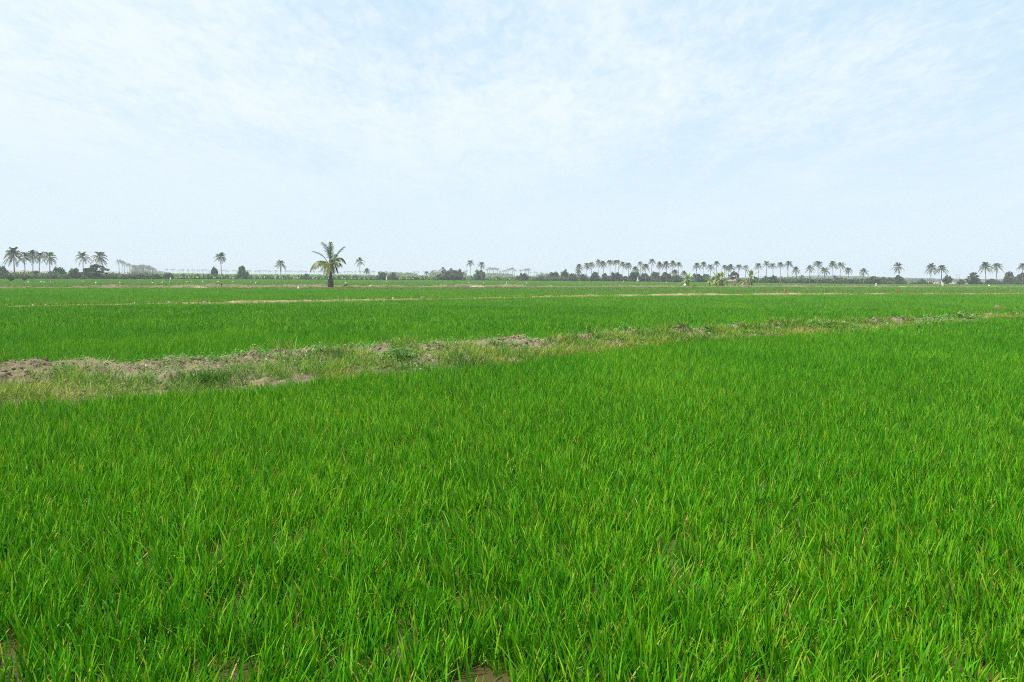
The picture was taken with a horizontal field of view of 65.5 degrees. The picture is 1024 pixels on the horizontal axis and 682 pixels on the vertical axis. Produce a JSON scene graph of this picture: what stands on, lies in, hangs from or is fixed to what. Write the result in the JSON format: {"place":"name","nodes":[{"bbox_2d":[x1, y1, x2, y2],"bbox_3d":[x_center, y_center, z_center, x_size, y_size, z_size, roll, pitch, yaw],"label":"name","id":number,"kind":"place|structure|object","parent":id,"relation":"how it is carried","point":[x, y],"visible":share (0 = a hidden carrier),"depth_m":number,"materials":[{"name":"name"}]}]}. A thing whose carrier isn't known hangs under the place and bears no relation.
{"place":"outdoors","nodes":[
{"label":"outdoors","id":0,"kind":"place"},
{"bbox_2d":[8,270,126,273],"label":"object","id":1,"kind":"structure","parent":0,"point":[19,271],"depth_m":1225.85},
{"bbox_2d":[0,309,1023,408],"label":"earth bank","id":2,"kind":"structure","parent":0,"point":[37,363],"depth_m":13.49,"materials":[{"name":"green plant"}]},
{"bbox_2d":[168,362,248,387],"bbox_3d":[-4.727,0.517,12.346,1.369,0.395,1.090,0,5,0],"label":"weed bush","id":3,"kind":"object","parent":2,"relation":"on","point":[205,377],"visible":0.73,"depth_m":12.31,"materials":[{"name":"green plant"}]},
{"bbox_2d":[313,374,347,383],"bbox_3d":[-2.827,0.634,12.799,0.814,0.308,0.779,-1,5,-22],"label":"weed bush","id":4,"kind":"object","parent":2,"relation":"on","point":[331,379],"visible":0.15,"depth_m":12.79,"materials":[{"name":"green plant"}]},
{"bbox_2d":[372,345,437,359],"bbox_3d":[-2.162,0.229,15.304,1.125,0.290,1.003,-4,6,-43],"label":"weed bush","id":5,"kind":"object","parent":2,"relation":"on","point":[398,352],"visible":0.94,"depth_m":15.25,"materials":[{"name":"green plant"}]},
{"bbox_2d":[1,316,985,403],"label":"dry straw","id":6,"kind":"object","parent":2,"relation":"on","point":[340,347],"visible":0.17,"depth_m":14.33,"materials":[{"name":"beige plant"}]},
{"bbox_2d":[0,312,1020,406],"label":"loose clods","id":7,"kind":"object","parent":2,"relation":"on","point":[234,357],"visible":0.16,"depth_m":14.77,"materials":[{"name":"soil"}]},
{"bbox_2d":[3,309,1023,403],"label":"broadleaf weeds","id":8,"kind":"object","parent":2,"relation":"on","point":[820,323],"visible":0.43,"depth_m":15.52,"materials":[{"name":"green plant"}]},
{"bbox_2d":[0,330,1023,681],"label":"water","id":9,"kind":"structure","parent":0,"point":[488,674],"depth_m":4.09,"materials":[{"name":"liquid"}]},
{"bbox_2d":[0,276,1023,333],"bbox_3d":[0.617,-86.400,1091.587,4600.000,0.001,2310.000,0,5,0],"label":"ground","id":10,"kind":"structure","parent":0,"point":[629,290],"depth_m":120.60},
{"bbox_2d":[0,265,9,277],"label":"broadleaf tree","id":11,"kind":"object","parent":10,"relation":"on","point":[2,268],"visible":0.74,"depth_m":245.76,"materials":[{"name":"green plant"}]},
{"bbox_2d":[2,247,23,278],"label":"coconut palm","id":12,"kind":"object","parent":10,"relation":"on","point":[10,254],"visible":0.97,"depth_m":237.36,"materials":[{"name":"green plant"}]},
{"bbox_2d":[17,252,31,275],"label":"coconut palm","id":13,"kind":"object","parent":10,"relation":"on","point":[25,255],"visible":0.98,"depth_m":235.60,"materials":[{"name":"green plant"}]},
{"bbox_2d":[25,250,40,278],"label":"coconut palm","id":14,"kind":"object","parent":10,"relation":"on","point":[31,254],"visible":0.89,"depth_m":243.36,"materials":[{"name":"green plant"}]},
{"bbox_2d":[31,251,46,278],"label":"coconut palm","id":15,"kind":"object","parent":10,"relation":"on","point":[41,254],"visible":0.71,"depth_m":249.42,"materials":[{"name":"green plant"}]},
{"bbox_2d":[41,252,57,278],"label":"coconut palm","id":16,"kind":"object","parent":10,"relation":"on","point":[49,254],"visible":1,"depth_m":242.03,"materials":[{"name":"green plant"}]},
{"bbox_2d":[52,266,66,277],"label":"broadleaf tree","id":17,"kind":"object","parent":10,"relation":"on","point":[60,270],"visible":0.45,"depth_m":259.58,"materials":[{"name":"green plant"}]},
{"bbox_2d":[67,268,80,278],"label":"broadleaf tree","id":18,"kind":"object","parent":10,"relation":"on","point":[74,273],"visible":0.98,"depth_m":257.03,"materials":[{"name":"green plant"}]},
{"bbox_2d":[75,251,91,276],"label":"coconut palm","id":19,"kind":"object","parent":10,"relation":"on","point":[82,255],"visible":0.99,"depth_m":254.58,"materials":[{"name":"green plant"}]},
{"bbox_2d":[82,264,109,278],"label":"broadleaf tree","id":20,"kind":"object","parent":10,"relation":"on","point":[94,271],"visible":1,"depth_m":255.37,"materials":[{"name":"green plant"}]},
{"bbox_2d":[91,252,108,278],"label":"coconut palm","id":21,"kind":"object","parent":10,"relation":"on","point":[100,254],"visible":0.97,"depth_m":261.91,"materials":[{"name":"green plant"}]},
{"bbox_2d":[119,275,137,278],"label":"bush","id":22,"kind":"object","parent":10,"relation":"on","point":[127,277],"visible":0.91,"depth_m":256.21,"materials":[{"name":"green plant"}]},
{"bbox_2d":[134,274,150,278],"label":"bush","id":23,"kind":"object","parent":10,"relation":"on","point":[141,276],"visible":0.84,"depth_m":266.61,"materials":[{"name":"green plant"}]},
{"bbox_2d":[146,273,161,278],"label":"bush","id":24,"kind":"object","parent":10,"relation":"on","point":[155,276],"visible":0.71,"depth_m":272.61,"materials":[{"name":"green plant"}]},
{"bbox_2d":[163,273,173,278],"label":"bush","id":25,"kind":"object","parent":10,"relation":"on","point":[167,275],"visible":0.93,"depth_m":271.57,"materials":[{"name":"green plant"}]},
{"bbox_2d":[210,267,217,278],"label":"broadleaf tree","id":26,"kind":"object","parent":10,"relation":"on","point":[214,270],"visible":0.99,"depth_m":296.77,"materials":[{"name":"green plant"}]},
{"bbox_2d":[214,252,225,278],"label":"coconut palm","id":27,"kind":"object","parent":10,"relation":"on","point":[221,254],"visible":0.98,"depth_m":297.76,"materials":[{"name":"green plant"}]},
{"bbox_2d":[237,265,248,278],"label":"broadleaf tree","id":28,"kind":"object","parent":10,"relation":"on","point":[242,273],"visible":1,"depth_m":303.30,"materials":[{"name":"green plant"}]},
{"bbox_2d":[274,260,285,278],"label":"coconut palm","id":29,"kind":"object","parent":10,"relation":"on","point":[279,263],"visible":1,"depth_m":303.99,"materials":[{"name":"green plant"}]},
{"bbox_2d":[301,273,310,279],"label":"bush","id":30,"kind":"object","parent":10,"relation":"on","point":[306,277],"visible":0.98,"depth_m":306.45,"materials":[{"name":"green plant"}]},
{"bbox_2d":[310,241,345,286],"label":"young coconut palm","id":31,"kind":"object","parent":10,"relation":"on","point":[329,267],"visible":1,"depth_m":115.62,"materials":[{"name":"green plant"}]},
{"bbox_2d":[158,273,549,280],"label":"banana plantation","id":32,"kind":"object","parent":10,"relation":"on","point":[299,276],"visible":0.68,"depth_m":318.48,"materials":[{"name":"green plant"}]},
{"bbox_2d":[354,257,365,279],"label":"coconut palm","id":33,"kind":"object","parent":10,"relation":"on","point":[359,258],"visible":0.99,"depth_m":308.97,"materials":[{"name":"green plant"}]},
{"bbox_2d":[375,271,386,279],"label":"broadleaf tree","id":34,"kind":"object","parent":10,"relation":"on","point":[381,275],"visible":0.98,"depth_m":316.35,"materials":[{"name":"green plant"}]},
{"bbox_2d":[387,272,397,279],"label":"bush","id":35,"kind":"object","parent":10,"relation":"on","point":[392,276],"visible":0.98,"depth_m":314.31,"materials":[{"name":"green plant"}]},
{"bbox_2d":[435,269,462,279],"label":"broadleaf tree","id":36,"kind":"object","parent":10,"relation":"on","point":[452,275],"visible":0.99,"depth_m":335.99,"materials":[{"name":"green plant"}]},
{"bbox_2d":[467,260,473,279],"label":"coconut palm","id":37,"kind":"object","parent":10,"relation":"on","point":[470,263],"visible":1,"depth_m":338.20,"materials":[{"name":"green plant"}]},
{"bbox_2d":[473,269,485,280],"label":"broadleaf tree","id":38,"kind":"object","parent":10,"relation":"on","point":[478,274],"visible":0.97,"depth_m":348.69,"materials":[{"name":"green plant"}]},
{"bbox_2d":[0,270,1004,283],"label":"scrub","id":39,"kind":"object","parent":10,"relation":"on","point":[112,275],"visible":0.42,"depth_m":300.05,"materials":[{"name":"green plant"}]},
{"bbox_2d":[0,315,1023,681],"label":"rice crop","id":40,"kind":"object","parent":10,"relation":"on","point":[644,427],"visible":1,"depth_m":5.52,"materials":[{"name":"green plant"}]},
{"bbox_2d":[0,293,1023,362],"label":"rice crop","id":41,"kind":"object","parent":10,"relation":"on","point":[139,330],"visible":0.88,"depth_m":31.72,"materials":[{"name":"green plant"}]},
{"bbox_2d":[0,286,1023,305],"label":"rice crop","id":42,"kind":"object","parent":10,"relation":"on","point":[39,296],"visible":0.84,"depth_m":80.99,"materials":[{"name":"green plant"}]},
{"bbox_2d":[0,278,1023,286],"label":"rice crop","id":43,"kind":"object","parent":10,"relation":"on","point":[74,282],"visible":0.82,"depth_m":208.89,"materials":[{"name":"green plant"}]},
{"bbox_2d":[514,273,528,280],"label":"bush","id":44,"kind":"object","parent":10,"relation":"on","point":[523,277],"visible":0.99,"depth_m":342.99,"materials":[{"name":"green plant"}]},
{"bbox_2d":[532,276,548,280],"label":"bush","id":45,"kind":"object","parent":10,"relation":"on","point":[540,278],"visible":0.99,"depth_m":352.12,"materials":[{"name":"green plant"}]},
{"bbox_2d":[130,268,965,280],"bbox_3d":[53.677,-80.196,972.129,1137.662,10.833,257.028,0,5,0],"label":"distant woods","id":46,"kind":"object","parent":10,"relation":"on","point":[542,274],"visible":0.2,"depth_m":879.16,"materials":[{"name":"green plant"}]},
{"bbox_2d":[546,272,558,280],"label":"broadleaf tree","id":47,"kind":"object","parent":10,"relation":"on","point":[552,274],"visible":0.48,"depth_m":362.28,"materials":[{"name":"green plant"}]},
{"bbox_2d":[560,269,567,277],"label":"broadleaf tree","id":48,"kind":"object","parent":10,"relation":"on","point":[564,273],"visible":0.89,"depth_m":360.79,"materials":[{"name":"green plant"}]},
{"bbox_2d":[567,273,576,280],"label":"bush","id":49,"kind":"object","parent":10,"relation":"on","point":[571,277],"visible":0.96,"depth_m":350.07,"materials":[{"name":"green plant"}]},
{"bbox_2d":[579,274,588,280],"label":"bush","id":50,"kind":"object","parent":10,"relation":"on","point":[582,277],"visible":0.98,"depth_m":345.54,"materials":[{"name":"green plant"}]},
{"bbox_2d":[588,262,595,274],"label":"coconut palm","id":51,"kind":"object","parent":10,"relation":"on","point":[590,265],"visible":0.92,"depth_m":357.63,"materials":[{"name":"green plant"}]},
{"bbox_2d":[590,271,599,280],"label":"broadleaf tree","id":52,"kind":"object","parent":10,"relation":"on","point":[594,276],"visible":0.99,"depth_m":350.10,"materials":[{"name":"green plant"}]},
{"bbox_2d":[599,260,605,273],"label":"coconut palm","id":53,"kind":"object","parent":10,"relation":"on","point":[603,266],"visible":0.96,"depth_m":351.45,"materials":[{"name":"green plant"}]},
{"bbox_2d":[601,273,609,280],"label":"bush","id":54,"kind":"object","parent":10,"relation":"on","point":[605,277],"visible":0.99,"depth_m":343.43,"materials":[{"name":"green plant"}]},
{"bbox_2d":[608,272,622,280],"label":"broadleaf tree","id":55,"kind":"object","parent":10,"relation":"on","point":[617,275],"visible":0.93,"depth_m":349.86,"materials":[{"name":"green plant"}]},
{"bbox_2d":[621,276,631,281],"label":"bush","id":56,"kind":"object","parent":10,"relation":"on","point":[624,278],"visible":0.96,"depth_m":339.13,"materials":[{"name":"green plant"}]},
{"bbox_2d":[625,262,630,276],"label":"coconut palm","id":57,"kind":"object","parent":10,"relation":"on","point":[627,264],"visible":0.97,"depth_m":343.49,"materials":[{"name":"green plant"}]},
{"bbox_2d":[629,271,641,280],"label":"broadleaf tree","id":58,"kind":"object","parent":10,"relation":"on","point":[634,276],"visible":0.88,"depth_m":344.45,"materials":[{"name":"green plant"}]},
{"bbox_2d":[640,264,649,281],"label":"coconut palm","id":59,"kind":"object","parent":10,"relation":"on","point":[644,266],"visible":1,"depth_m":333.97,"materials":[{"name":"green plant"}]},
{"bbox_2d":[641,272,648,281],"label":"broadleaf tree","id":60,"kind":"object","parent":10,"relation":"on","point":[643,276],"visible":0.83,"depth_m":343.72,"materials":[{"name":"green plant"}]},
{"bbox_2d":[648,259,655,278],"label":"coconut palm","id":61,"kind":"object","parent":10,"relation":"on","point":[652,260],"visible":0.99,"depth_m":336.87,"materials":[{"name":"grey plant"}]},
{"bbox_2d":[649,271,660,281],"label":"broadleaf tree","id":62,"kind":"object","parent":10,"relation":"on","point":[654,275],"visible":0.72,"depth_m":344.41,"materials":[{"name":"green plant"}]},
{"bbox_2d":[659,272,671,281],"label":"broadleaf tree","id":63,"kind":"object","parent":10,"relation":"on","point":[663,276],"visible":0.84,"depth_m":338.37,"materials":[{"name":"green plant"}]},
{"bbox_2d":[662,261,669,281],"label":"coconut palm","id":64,"kind":"object","parent":10,"relation":"on","point":[665,264],"visible":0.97,"depth_m":336.48,"materials":[{"name":"green plant"}]},
{"bbox_2d":[670,275,681,281],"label":"bush","id":65,"kind":"object","parent":10,"relation":"on","point":[676,278],"visible":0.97,"depth_m":322.81,"materials":[{"name":"green plant"}]},
{"bbox_2d":[680,273,696,285],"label":"banana plant","id":66,"kind":"object","parent":10,"relation":"on","point":[686,279],"visible":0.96,"depth_m":159.25,"materials":[{"name":"green plant"}]},
{"bbox_2d":[690,273,702,281],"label":"broadleaf tree","id":67,"kind":"object","parent":10,"relation":"on","point":[699,277],"visible":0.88,"depth_m":326.24,"materials":[{"name":"green plant"}]},
{"bbox_2d":[693,263,701,281],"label":"coconut palm","id":68,"kind":"object","parent":10,"relation":"on","point":[696,265],"visible":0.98,"depth_m":325.24,"materials":[{"name":"green plant"}]},
{"bbox_2d":[701,273,709,281],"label":"broadleaf tree","id":69,"kind":"object","parent":10,"relation":"on","point":[705,276],"visible":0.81,"depth_m":325.51,"materials":[{"name":"green plant"}]},
{"bbox_2d":[712,271,730,285],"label":"banana plant","id":70,"kind":"object","parent":10,"relation":"on","point":[720,274],"visible":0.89,"depth_m":166.02,"materials":[{"name":"green plant"}]},
{"bbox_2d":[727,271,739,280],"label":"broadleaf tree","id":71,"kind":"object","parent":10,"relation":"on","point":[735,274],"visible":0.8,"depth_m":312.24,"materials":[{"name":"green plant"}]},
{"bbox_2d":[742,269,756,285],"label":"banana plant","id":72,"kind":"object","parent":10,"relation":"on","point":[750,274],"visible":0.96,"depth_m":172.62,"materials":[{"name":"green plant"}]},
{"bbox_2d":[753,263,762,282],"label":"coconut palm","id":73,"kind":"object","parent":10,"relation":"on","point":[757,264],"visible":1,"depth_m":298.06,"materials":[{"name":"green plant"}]},
{"bbox_2d":[763,261,770,278],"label":"coconut palm","id":74,"kind":"object","parent":10,"relation":"on","point":[766,262],"visible":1,"depth_m":303.13,"materials":[{"name":"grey plant"}]},
{"bbox_2d":[769,275,778,282],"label":"broadleaf tree","id":75,"kind":"object","parent":10,"relation":"on","point":[773,279],"visible":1,"depth_m":305.14,"materials":[{"name":"green plant"}]},
{"bbox_2d":[776,262,782,282],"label":"coconut palm","id":76,"kind":"object","parent":10,"relation":"on","point":[780,264],"visible":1,"depth_m":294.59,"materials":[{"name":"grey plant"}]},
{"bbox_2d":[784,261,794,282],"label":"coconut palm","id":77,"kind":"object","parent":10,"relation":"on","point":[789,263],"visible":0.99,"depth_m":298.37,"materials":[{"name":"green plant"}]},
{"bbox_2d":[791,266,800,279],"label":"coconut palm","id":78,"kind":"object","parent":10,"relation":"on","point":[795,271],"visible":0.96,"depth_m":303.34,"materials":[{"name":"green plant"}]},
{"bbox_2d":[805,265,813,282],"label":"coconut palm","id":79,"kind":"object","parent":10,"relation":"on","point":[808,267],"visible":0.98,"depth_m":292.97,"materials":[{"name":"green plant"}]},
{"bbox_2d":[813,261,822,268],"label":"coconut palm","id":80,"kind":"object","parent":10,"relation":"on","point":[817,263],"visible":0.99,"depth_m":292.72,"materials":[{"name":"green plant"}]},
{"bbox_2d":[820,267,829,279],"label":"coconut palm","id":81,"kind":"object","parent":10,"relation":"on","point":[824,270],"visible":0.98,"depth_m":303.62,"materials":[{"name":"green plant"}]},
{"bbox_2d":[825,279,835,283],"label":"bush","id":82,"kind":"object","parent":10,"relation":"on","point":[827,281],"visible":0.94,"depth_m":293.23,"materials":[{"name":"green plant"}]},
{"bbox_2d":[827,261,837,269],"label":"coconut palm","id":83,"kind":"object","parent":10,"relation":"on","point":[832,263],"visible":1,"depth_m":293.07,"materials":[{"name":"green plant"}]},
{"bbox_2d":[836,262,845,283],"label":"coconut palm","id":84,"kind":"object","parent":10,"relation":"on","point":[840,264],"visible":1,"depth_m":294.19,"materials":[{"name":"green plant"}]},
{"bbox_2d":[866,276,882,283],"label":"broadleaf tree","id":85,"kind":"object","parent":10,"relation":"on","point":[873,279],"visible":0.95,"depth_m":293.35,"materials":[{"name":"green plant"}]},
{"bbox_2d":[891,262,904,273],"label":"coconut palm","id":86,"kind":"object","parent":10,"relation":"on","point":[897,265],"visible":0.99,"depth_m":303.15,"materials":[{"name":"green plant"}]},
{"bbox_2d":[893,275,905,283],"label":"broadleaf tree","id":87,"kind":"object","parent":10,"relation":"on","point":[897,278],"visible":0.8,"depth_m":298.96,"materials":[{"name":"green plant"}]},
{"bbox_2d":[924,263,937,283],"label":"coconut palm","id":88,"kind":"object","parent":10,"relation":"on","point":[932,267],"visible":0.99,"depth_m":305.18,"materials":[{"name":"green plant"}]},
{"bbox_2d":[933,265,948,280],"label":"coconut palm","id":89,"kind":"object","parent":10,"relation":"on","point":[942,267],"visible":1,"depth_m":308.30,"materials":[{"name":"green plant"}]},
{"bbox_2d":[942,275,952,283],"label":"broadleaf tree","id":90,"kind":"object","parent":10,"relation":"on","point":[949,278],"visible":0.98,"depth_m":315.44,"materials":[{"name":"green plant"}]},
{"bbox_2d":[965,272,979,283],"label":"broadleaf tree","id":91,"kind":"object","parent":10,"relation":"on","point":[974,278],"visible":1,"depth_m":307.43,"materials":[{"name":"green plant"}]},
{"bbox_2d":[966,278,981,283],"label":"broadleaf tree","id":92,"kind":"object","parent":10,"relation":"on","point":[978,281],"visible":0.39,"depth_m":317.50,"materials":[{"name":"green plant"}]},
{"bbox_2d":[978,262,992,283],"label":"coconut palm","id":93,"kind":"object","parent":10,"relation":"on","point":[984,264],"visible":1,"depth_m":312.78,"materials":[{"name":"green plant"}]},
{"bbox_2d":[990,263,1003,279],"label":"coconut palm","id":94,"kind":"object","parent":10,"relation":"on","point":[995,265],"visible":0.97,"depth_m":320.81,"materials":[{"name":"green plant"}]},
{"bbox_2d":[1002,271,1017,283],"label":"broadleaf tree","id":95,"kind":"object","parent":10,"relation":"on","point":[1009,277],"visible":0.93,"depth_m":325.84,"materials":[{"name":"green plant"}]},
{"bbox_2d":[1012,279,1022,284],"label":"bush","id":96,"kind":"object","parent":10,"relation":"on","point":[1016,281],"visible":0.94,"depth_m":320.74,"materials":[{"name":"green plant"}]},
{"bbox_2d":[1016,273,1023,282],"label":"broadleaf tree","id":97,"kind":"object","parent":10,"relation":"on","point":[1019,276],"visible":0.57,"depth_m":331.81,"materials":[{"name":"green plant"}]},
{"bbox_2d":[1016,263,1023,283],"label":"coconut palm","id":98,"kind":"object","parent":10,"relation":"on","point":[1021,265],"visible":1,"depth_m":330.74,"materials":[{"name":"green plant"}]},
{"bbox_2d":[0,0,1023,278],"label":"sky","id":99,"kind":"structure","parent":0,"point":[544,136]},
{"bbox_2d":[0,282,1023,306],"bbox_3d":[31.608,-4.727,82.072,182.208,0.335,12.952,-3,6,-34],"label":"field bank","id":100,"kind":"structure","parent":0,"point":[287,301],"depth_m":71.65,"materials":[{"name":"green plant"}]},
{"bbox_2d":[1,283,1023,288],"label":"dirt bank","id":101,"kind":"structure","parent":0,"point":[323,285],"depth_m":128.31,"materials":[{"name":"brown soil"}]},
{"bbox_2d":[778,275,1002,281],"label":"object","id":102,"kind":"structure","parent":0,"point":[852,277],"depth_m":1020.43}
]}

